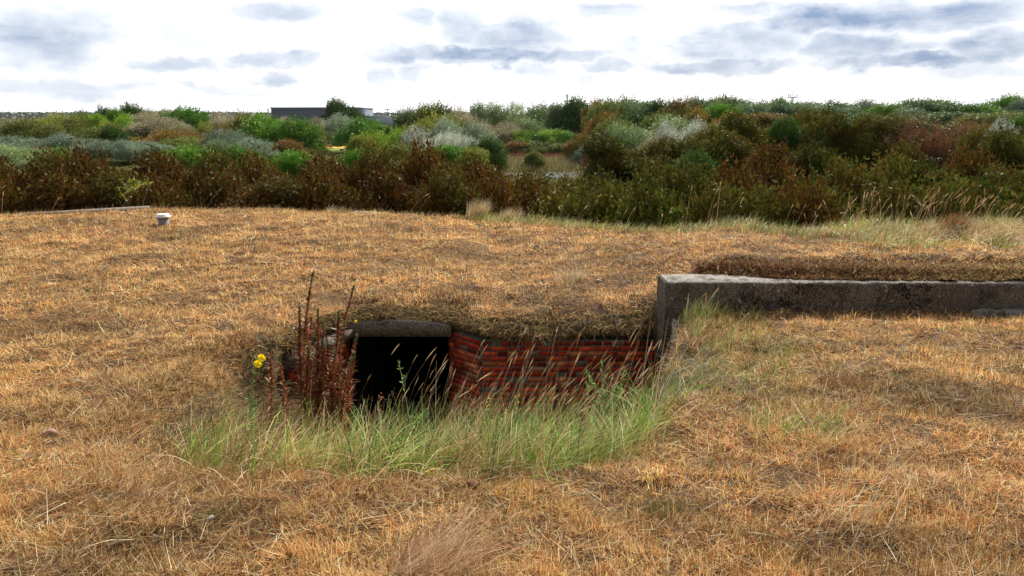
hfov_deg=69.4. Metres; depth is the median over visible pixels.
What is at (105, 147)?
shrub
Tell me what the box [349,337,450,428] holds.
doorway
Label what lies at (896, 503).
grass tuft
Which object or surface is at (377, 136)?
shrub
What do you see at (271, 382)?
evening primrose
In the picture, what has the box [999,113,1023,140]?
shrub
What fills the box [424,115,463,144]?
shrub
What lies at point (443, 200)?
shrub
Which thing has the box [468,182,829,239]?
edge grass
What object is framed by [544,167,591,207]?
shrub
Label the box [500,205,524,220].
grass tuft
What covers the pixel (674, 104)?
tree
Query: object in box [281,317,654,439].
brick bunker
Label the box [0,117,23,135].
shrub
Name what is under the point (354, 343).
evening primrose
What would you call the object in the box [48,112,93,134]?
shrub
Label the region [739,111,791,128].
shrub
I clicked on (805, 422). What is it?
grass tuft
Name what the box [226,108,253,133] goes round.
shrub
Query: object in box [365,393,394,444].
dry weed
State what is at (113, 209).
rim slab
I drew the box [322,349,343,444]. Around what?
evening primrose
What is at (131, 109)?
shrub
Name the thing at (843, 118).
shrub
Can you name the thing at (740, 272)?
moss strip
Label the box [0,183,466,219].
rim stubble
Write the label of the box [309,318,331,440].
evening primrose
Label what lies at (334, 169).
shrub
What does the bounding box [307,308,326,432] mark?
evening primrose
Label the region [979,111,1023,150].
shrub
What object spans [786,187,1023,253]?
bank grass
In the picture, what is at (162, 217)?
vent pipe
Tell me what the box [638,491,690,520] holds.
grass tuft
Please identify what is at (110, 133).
shrub
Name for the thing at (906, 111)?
tree
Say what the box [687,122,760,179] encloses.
shrub
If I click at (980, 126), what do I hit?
shrub
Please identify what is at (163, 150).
shrub
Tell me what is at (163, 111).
shrub
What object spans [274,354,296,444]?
evening primrose
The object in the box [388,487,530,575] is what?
grass tuft
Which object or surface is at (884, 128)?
shrub
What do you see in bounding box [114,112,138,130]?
shrub
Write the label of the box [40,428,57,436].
stone
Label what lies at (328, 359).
evening primrose
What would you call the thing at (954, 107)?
tree
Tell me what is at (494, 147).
shrub
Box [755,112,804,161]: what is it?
shrub
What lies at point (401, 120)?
tree
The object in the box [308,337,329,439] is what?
evening primrose
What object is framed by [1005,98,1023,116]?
tree
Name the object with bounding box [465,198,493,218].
grass tuft
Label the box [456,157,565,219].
shrub
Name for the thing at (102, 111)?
shrub
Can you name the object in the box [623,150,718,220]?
shrub
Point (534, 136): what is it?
tree
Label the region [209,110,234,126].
shrub
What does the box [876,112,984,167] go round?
shrub
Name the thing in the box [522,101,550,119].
tree
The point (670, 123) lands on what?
shrub
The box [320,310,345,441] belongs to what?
evening primrose
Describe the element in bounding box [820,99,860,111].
tree
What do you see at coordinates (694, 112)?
shrub
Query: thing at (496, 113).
tree
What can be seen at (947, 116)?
shrub
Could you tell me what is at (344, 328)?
evening primrose
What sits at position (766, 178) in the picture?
shrub
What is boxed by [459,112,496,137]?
shrub
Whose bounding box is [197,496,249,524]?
grass tuft
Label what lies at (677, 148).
shrub
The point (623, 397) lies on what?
leafy weed
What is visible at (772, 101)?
tree
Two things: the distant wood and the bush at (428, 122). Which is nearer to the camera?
the bush at (428, 122)
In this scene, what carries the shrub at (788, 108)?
on the ground at (572, 308)
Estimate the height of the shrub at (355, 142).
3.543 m
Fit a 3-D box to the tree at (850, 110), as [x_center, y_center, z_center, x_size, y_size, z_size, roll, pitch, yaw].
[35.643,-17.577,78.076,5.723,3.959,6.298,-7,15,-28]
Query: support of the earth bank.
on the ground at (572, 308)
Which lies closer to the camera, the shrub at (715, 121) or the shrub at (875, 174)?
the shrub at (875, 174)
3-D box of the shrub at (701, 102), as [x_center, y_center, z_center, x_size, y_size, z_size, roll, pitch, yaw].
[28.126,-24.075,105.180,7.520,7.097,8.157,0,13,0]
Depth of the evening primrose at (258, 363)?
5.92 m
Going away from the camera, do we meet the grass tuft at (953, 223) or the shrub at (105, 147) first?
the grass tuft at (953, 223)
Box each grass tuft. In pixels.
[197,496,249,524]
[325,204,354,212]
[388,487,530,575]
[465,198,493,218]
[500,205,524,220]
[553,264,588,282]
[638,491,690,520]
[682,293,725,320]
[731,388,878,453]
[792,437,1006,549]
[808,367,873,390]
[932,210,980,232]
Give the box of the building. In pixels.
[364,116,395,125]
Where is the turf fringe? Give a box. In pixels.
[277,251,1023,358]
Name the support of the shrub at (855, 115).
on the ground at (572, 308)
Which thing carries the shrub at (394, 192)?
on the ground at (572, 308)
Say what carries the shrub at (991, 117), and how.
on the ground at (572, 308)
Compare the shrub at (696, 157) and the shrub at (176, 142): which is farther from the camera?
the shrub at (176, 142)
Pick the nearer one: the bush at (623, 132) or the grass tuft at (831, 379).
the grass tuft at (831, 379)
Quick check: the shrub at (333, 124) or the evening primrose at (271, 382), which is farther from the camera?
the shrub at (333, 124)
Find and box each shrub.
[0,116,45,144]
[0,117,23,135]
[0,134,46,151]
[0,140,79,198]
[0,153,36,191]
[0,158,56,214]
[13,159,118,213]
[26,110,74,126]
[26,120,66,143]
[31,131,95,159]
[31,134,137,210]
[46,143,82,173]
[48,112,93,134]
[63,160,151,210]
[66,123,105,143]
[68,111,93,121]
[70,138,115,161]
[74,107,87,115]
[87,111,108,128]
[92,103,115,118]
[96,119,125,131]
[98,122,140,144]
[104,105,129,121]
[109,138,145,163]
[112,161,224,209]
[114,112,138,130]
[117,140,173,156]
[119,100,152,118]
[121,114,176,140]
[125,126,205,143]
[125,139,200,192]
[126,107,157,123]
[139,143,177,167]
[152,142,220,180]
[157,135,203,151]
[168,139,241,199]
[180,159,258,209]
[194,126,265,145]
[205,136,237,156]
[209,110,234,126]
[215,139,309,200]
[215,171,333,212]
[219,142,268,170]
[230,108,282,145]
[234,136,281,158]
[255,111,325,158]
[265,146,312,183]
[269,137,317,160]
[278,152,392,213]
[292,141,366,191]
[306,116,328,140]
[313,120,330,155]
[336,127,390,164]
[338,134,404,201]
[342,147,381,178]
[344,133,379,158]
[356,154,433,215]
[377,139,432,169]
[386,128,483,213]
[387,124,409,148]
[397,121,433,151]
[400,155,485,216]
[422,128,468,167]
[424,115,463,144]
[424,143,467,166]
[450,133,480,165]
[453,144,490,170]
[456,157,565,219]
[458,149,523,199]
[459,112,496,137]
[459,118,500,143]
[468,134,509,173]
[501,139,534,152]
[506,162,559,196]
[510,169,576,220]
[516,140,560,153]
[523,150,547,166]
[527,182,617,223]
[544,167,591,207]
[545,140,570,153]
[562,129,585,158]
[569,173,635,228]
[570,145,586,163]
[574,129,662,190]
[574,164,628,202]
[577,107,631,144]
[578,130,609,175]
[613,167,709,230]
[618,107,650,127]
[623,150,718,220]
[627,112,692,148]
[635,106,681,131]
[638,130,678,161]
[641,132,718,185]
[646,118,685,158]
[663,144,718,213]
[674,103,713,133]
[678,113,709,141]
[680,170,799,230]
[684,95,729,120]
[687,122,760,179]
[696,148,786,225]
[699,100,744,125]
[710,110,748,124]
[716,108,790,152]
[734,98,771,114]
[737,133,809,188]
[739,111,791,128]
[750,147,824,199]
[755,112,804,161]
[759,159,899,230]
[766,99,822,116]
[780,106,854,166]
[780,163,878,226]
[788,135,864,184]
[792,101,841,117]
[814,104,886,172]
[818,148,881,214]
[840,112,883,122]
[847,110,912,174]
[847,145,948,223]
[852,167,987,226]
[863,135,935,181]
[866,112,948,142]
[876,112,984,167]
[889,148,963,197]
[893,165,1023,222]
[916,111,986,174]
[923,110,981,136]
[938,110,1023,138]
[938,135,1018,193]
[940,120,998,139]
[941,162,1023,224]
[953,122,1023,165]
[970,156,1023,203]
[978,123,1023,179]
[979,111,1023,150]
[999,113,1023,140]
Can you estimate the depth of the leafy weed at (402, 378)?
6.98 m
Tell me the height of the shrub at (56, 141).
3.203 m
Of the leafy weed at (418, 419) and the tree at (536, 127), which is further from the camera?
the tree at (536, 127)
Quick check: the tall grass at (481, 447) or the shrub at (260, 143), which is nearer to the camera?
the tall grass at (481, 447)
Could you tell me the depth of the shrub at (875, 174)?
19.20 m
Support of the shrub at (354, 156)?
on the ground at (572, 308)
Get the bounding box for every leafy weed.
[397,360,409,417]
[406,406,436,441]
[584,359,626,444]
[605,374,637,429]
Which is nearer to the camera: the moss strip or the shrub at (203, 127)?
the moss strip
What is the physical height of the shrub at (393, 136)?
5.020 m
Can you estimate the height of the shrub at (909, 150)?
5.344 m
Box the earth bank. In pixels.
[269,304,654,350]
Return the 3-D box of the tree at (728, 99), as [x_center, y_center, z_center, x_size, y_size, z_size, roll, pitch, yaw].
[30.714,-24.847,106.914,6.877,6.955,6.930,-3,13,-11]
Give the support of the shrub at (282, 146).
on the ground at (572, 308)
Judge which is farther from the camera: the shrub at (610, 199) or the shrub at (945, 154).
the shrub at (945, 154)
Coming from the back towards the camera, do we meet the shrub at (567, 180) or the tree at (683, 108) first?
the tree at (683, 108)
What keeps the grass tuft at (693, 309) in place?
on the ground at (572, 308)
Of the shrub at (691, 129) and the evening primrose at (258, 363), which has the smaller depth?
the evening primrose at (258, 363)
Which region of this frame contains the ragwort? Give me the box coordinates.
[483,398,502,432]
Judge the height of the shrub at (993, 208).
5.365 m
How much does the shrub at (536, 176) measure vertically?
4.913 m
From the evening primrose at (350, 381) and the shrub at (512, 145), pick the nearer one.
the evening primrose at (350, 381)
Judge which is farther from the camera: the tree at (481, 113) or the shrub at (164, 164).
the tree at (481, 113)
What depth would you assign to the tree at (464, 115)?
103.41 m
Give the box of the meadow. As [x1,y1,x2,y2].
[326,144,346,147]
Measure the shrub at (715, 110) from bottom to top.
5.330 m
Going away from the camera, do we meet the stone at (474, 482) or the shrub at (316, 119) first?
the stone at (474, 482)
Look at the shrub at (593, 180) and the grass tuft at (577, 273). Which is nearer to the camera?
the grass tuft at (577, 273)
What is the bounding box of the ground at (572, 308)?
[0,118,1023,575]
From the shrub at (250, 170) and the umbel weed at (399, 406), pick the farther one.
the shrub at (250, 170)
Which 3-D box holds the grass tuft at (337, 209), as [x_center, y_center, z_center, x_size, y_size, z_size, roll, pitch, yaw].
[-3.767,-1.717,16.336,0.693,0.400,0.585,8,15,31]
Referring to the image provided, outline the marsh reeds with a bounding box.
[498,150,587,178]
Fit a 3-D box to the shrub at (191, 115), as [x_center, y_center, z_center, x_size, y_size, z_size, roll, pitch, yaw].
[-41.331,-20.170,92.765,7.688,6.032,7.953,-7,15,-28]
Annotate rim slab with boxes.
[17,206,149,215]
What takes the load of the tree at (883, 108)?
on the ground at (572, 308)
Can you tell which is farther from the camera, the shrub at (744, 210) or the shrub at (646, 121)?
the shrub at (646, 121)
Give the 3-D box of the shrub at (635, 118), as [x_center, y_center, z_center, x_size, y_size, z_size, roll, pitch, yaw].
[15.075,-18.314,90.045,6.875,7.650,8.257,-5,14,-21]
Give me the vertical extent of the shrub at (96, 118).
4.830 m
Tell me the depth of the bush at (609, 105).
114.16 m
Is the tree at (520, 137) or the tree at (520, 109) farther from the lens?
the tree at (520, 109)
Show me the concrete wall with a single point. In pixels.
(673, 292)
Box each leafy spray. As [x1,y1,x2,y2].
[116,172,153,202]
[527,176,562,221]
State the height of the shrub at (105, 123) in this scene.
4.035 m
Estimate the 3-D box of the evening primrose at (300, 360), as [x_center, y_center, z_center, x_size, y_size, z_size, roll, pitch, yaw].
[-2.084,0.941,7.279,0.253,1.565,0.242,0,13,0]
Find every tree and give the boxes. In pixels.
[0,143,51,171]
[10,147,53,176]
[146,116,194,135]
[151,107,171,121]
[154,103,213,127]
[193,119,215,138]
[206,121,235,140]
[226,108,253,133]
[316,96,366,123]
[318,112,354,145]
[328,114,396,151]
[389,105,416,137]
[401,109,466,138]
[404,99,439,128]
[424,99,454,119]
[445,102,475,126]
[466,99,495,128]
[484,98,514,128]
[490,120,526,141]
[493,100,535,128]
[505,126,534,143]
[512,117,547,132]
[517,129,553,142]
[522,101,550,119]
[531,111,548,132]
[536,127,578,144]
[543,99,569,130]
[550,94,591,133]
[554,130,582,143]
[578,95,614,130]
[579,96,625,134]
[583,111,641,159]
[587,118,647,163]
[611,94,638,104]
[619,94,654,119]
[643,96,671,116]
[657,96,690,113]
[674,94,700,120]
[712,91,733,102]
[728,96,752,108]
[758,97,785,109]
[774,95,792,103]
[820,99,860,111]
[832,103,866,114]
[852,97,885,109]
[857,100,909,116]
[889,105,932,116]
[894,94,970,113]
[937,101,977,116]
[954,101,1010,115]
[980,91,1023,110]
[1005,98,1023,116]
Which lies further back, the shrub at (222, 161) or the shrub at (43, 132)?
the shrub at (43, 132)
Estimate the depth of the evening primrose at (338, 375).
7.42 m
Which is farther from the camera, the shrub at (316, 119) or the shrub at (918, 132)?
the shrub at (316, 119)
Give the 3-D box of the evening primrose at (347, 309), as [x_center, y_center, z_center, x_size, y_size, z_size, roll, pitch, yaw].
[-1.833,0.743,7.652,0.497,1.599,0.261,0,13,0]
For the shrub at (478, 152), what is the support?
on the ground at (572, 308)
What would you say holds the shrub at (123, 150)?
on the ground at (572, 308)
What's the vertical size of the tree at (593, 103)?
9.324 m
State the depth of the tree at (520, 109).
127.40 m
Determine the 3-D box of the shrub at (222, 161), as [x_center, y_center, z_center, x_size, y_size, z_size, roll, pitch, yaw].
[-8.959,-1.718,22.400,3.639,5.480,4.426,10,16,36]
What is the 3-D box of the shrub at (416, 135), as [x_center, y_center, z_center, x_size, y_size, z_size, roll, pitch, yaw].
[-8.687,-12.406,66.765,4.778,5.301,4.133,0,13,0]
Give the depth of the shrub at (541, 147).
109.73 m
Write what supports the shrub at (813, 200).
on the ground at (572, 308)
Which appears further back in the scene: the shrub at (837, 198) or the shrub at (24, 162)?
the shrub at (24, 162)
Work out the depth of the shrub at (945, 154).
32.22 m
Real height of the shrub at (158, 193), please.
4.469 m
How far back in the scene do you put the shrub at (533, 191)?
18.88 m
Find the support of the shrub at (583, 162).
on the ground at (572, 308)
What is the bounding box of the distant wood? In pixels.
[0,111,528,117]
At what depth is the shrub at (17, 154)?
48.63 m
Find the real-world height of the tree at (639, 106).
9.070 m
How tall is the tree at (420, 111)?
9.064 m
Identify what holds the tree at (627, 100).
on the ground at (572, 308)
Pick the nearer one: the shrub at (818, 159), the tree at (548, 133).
the shrub at (818, 159)
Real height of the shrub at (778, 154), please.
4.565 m
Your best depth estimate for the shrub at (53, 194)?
18.83 m
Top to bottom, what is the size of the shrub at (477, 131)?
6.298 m
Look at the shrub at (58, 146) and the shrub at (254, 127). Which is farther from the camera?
the shrub at (254, 127)
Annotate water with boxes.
[505,172,582,178]
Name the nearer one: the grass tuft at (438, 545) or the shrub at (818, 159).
the grass tuft at (438, 545)
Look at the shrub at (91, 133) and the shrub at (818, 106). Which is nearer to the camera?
the shrub at (91, 133)
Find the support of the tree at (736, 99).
on the ground at (572, 308)
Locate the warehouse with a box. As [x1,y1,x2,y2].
[270,107,373,122]
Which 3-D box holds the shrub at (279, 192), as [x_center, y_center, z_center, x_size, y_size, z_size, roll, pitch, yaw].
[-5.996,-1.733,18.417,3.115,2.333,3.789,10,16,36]
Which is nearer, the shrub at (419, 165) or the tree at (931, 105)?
the shrub at (419, 165)
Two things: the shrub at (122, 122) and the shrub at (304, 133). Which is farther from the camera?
the shrub at (122, 122)
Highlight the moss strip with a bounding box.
[711,263,1023,281]
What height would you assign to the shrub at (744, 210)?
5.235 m
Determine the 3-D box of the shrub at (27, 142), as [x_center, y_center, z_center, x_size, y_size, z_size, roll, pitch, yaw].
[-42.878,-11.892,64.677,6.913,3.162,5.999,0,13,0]
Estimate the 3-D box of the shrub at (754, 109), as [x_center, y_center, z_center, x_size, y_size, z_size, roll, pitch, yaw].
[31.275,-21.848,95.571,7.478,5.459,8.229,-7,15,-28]
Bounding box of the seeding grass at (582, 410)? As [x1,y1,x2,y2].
[299,288,724,445]
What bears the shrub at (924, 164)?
on the ground at (572, 308)
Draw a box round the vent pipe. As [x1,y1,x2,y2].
[155,213,170,225]
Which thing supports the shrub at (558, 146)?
on the ground at (572, 308)
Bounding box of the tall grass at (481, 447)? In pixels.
[143,326,736,506]
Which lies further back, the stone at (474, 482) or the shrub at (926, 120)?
the shrub at (926, 120)
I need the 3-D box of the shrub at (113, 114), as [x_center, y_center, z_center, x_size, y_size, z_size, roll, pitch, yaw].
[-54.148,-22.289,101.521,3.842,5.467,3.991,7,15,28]
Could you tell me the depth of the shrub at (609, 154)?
32.25 m
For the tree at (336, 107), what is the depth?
151.49 m
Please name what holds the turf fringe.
attached to the concrete wall
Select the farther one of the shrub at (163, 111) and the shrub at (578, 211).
the shrub at (163, 111)
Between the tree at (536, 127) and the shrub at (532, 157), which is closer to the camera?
the shrub at (532, 157)
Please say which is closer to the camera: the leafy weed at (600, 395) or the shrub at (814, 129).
the leafy weed at (600, 395)
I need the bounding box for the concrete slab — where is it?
[971,308,1023,317]
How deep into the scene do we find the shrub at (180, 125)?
83.78 m
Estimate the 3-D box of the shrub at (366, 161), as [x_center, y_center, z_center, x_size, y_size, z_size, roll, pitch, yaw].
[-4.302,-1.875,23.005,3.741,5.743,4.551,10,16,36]
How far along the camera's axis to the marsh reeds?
85.83 m
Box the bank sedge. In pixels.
[637,324,999,436]
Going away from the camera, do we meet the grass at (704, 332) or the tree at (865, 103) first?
the grass at (704, 332)
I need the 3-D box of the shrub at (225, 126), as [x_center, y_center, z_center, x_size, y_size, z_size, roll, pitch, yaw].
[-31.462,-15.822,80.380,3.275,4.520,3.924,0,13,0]
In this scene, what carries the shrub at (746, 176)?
on the ground at (572, 308)
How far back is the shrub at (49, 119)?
95.27 m
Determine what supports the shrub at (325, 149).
on the ground at (572, 308)
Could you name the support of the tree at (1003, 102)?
on the ground at (572, 308)
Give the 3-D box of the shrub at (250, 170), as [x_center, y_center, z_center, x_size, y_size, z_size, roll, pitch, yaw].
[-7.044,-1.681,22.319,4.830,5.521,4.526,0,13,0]
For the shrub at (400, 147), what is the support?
on the ground at (572, 308)
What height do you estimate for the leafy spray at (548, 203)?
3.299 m
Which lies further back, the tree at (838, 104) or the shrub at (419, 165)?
the tree at (838, 104)
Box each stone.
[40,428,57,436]
[466,479,477,487]
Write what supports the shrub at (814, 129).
on the ground at (572, 308)
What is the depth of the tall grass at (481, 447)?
4.29 m
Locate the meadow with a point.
(328, 145)
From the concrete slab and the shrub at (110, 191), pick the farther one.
the shrub at (110, 191)
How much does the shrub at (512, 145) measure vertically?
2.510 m
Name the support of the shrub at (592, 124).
on the ground at (572, 308)
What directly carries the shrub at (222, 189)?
on the ground at (572, 308)
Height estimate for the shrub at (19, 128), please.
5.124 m
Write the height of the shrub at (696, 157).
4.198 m
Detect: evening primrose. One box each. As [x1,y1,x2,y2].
[240,354,264,441]
[258,343,281,448]
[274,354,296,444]
[288,306,313,444]
[292,270,314,436]
[294,345,317,443]
[295,314,314,440]
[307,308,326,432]
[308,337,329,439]
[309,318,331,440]
[315,284,355,413]
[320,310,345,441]
[321,336,341,436]
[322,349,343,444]
[325,320,356,427]
[327,335,348,450]
[334,357,352,446]
[339,350,359,441]
[341,333,358,430]
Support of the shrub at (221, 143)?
on the ground at (572, 308)
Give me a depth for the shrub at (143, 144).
58.47 m
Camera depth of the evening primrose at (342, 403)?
7.38 m
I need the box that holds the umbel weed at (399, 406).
[383,373,424,440]
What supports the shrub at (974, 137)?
on the ground at (572, 308)
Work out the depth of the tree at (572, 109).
121.68 m
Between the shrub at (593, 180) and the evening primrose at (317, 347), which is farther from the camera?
the shrub at (593, 180)
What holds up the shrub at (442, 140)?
on the ground at (572, 308)
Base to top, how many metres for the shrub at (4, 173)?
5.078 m
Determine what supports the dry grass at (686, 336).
on the ground at (572, 308)
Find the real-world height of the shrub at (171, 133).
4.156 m
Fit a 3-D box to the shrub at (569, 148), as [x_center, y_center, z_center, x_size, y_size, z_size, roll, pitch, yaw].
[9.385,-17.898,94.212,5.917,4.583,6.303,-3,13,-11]
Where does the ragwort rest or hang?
on the ground at (572, 308)
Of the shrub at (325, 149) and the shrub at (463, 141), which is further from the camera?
the shrub at (325, 149)
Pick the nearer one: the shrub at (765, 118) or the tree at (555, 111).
the shrub at (765, 118)
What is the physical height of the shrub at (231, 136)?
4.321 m
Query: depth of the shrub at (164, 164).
22.58 m
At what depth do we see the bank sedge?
5.53 m
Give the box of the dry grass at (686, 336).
[23,305,951,462]
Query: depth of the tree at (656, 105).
112.93 m
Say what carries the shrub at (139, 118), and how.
on the ground at (572, 308)
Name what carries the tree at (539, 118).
on the ground at (572, 308)
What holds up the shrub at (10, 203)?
on the ground at (572, 308)
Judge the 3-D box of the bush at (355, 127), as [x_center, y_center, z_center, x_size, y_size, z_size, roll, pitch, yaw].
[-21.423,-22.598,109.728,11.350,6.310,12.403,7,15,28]
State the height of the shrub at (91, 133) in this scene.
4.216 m
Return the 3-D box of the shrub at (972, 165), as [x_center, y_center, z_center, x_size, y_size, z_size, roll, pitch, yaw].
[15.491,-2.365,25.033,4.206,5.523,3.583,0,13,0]
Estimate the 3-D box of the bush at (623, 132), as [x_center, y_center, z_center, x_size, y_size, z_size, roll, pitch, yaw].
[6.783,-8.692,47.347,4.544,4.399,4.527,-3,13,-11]
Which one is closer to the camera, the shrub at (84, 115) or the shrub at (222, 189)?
the shrub at (222, 189)
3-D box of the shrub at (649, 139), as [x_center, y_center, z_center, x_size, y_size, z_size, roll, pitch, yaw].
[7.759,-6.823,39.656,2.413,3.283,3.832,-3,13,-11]
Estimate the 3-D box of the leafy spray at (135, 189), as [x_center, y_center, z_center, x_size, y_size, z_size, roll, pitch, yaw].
[-8.785,-2.057,17.359,1.074,1.342,0.686,6,15,25]
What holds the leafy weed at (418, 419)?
on the ground at (572, 308)
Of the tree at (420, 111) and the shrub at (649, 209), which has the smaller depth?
the shrub at (649, 209)
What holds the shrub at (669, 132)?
on the ground at (572, 308)
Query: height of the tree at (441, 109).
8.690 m
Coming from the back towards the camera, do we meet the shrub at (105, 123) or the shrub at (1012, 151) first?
the shrub at (105, 123)
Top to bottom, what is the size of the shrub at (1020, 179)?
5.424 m
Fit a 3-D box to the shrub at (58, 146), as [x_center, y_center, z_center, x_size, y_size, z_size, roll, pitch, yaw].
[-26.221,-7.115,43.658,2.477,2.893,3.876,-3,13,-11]
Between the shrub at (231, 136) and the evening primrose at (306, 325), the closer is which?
the evening primrose at (306, 325)
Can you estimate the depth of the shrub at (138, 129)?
84.36 m
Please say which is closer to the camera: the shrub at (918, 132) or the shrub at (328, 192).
the shrub at (328, 192)
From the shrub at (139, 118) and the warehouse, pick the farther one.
the warehouse
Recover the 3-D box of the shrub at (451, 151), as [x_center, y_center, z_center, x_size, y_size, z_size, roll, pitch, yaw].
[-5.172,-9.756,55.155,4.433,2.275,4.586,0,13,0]
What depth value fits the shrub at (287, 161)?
40.63 m
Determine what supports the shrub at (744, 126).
on the ground at (572, 308)
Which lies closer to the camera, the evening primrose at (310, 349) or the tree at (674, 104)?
the evening primrose at (310, 349)
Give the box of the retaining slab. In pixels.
[670,318,678,352]
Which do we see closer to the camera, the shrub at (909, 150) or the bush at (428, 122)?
the shrub at (909, 150)
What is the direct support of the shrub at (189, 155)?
on the ground at (572, 308)
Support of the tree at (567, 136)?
on the ground at (572, 308)
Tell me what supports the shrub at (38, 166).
on the ground at (572, 308)
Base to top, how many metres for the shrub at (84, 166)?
5.446 m
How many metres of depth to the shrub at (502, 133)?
114.32 m
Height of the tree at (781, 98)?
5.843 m
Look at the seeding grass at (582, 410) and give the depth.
5.82 m
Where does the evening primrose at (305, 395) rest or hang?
on the ground at (572, 308)
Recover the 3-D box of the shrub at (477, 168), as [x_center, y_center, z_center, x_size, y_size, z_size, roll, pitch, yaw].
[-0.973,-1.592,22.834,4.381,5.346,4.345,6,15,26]
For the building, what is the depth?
412.44 m
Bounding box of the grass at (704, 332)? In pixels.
[679,266,805,357]
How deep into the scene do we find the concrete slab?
7.63 m
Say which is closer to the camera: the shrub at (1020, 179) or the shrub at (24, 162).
the shrub at (1020, 179)
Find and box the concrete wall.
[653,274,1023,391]
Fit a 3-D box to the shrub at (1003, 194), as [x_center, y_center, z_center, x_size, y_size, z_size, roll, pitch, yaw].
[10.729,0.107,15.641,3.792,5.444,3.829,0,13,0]
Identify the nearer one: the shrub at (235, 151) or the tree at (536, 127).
the shrub at (235, 151)
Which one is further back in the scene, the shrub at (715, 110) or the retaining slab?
the shrub at (715, 110)
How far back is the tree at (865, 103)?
91.93 m
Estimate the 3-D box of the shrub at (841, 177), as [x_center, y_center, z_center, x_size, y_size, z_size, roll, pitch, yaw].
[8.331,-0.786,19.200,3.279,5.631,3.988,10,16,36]
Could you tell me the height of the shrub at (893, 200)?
5.353 m
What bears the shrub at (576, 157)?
on the ground at (572, 308)
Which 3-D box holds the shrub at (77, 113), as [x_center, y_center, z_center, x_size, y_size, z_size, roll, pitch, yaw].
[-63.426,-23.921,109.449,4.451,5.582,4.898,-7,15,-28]

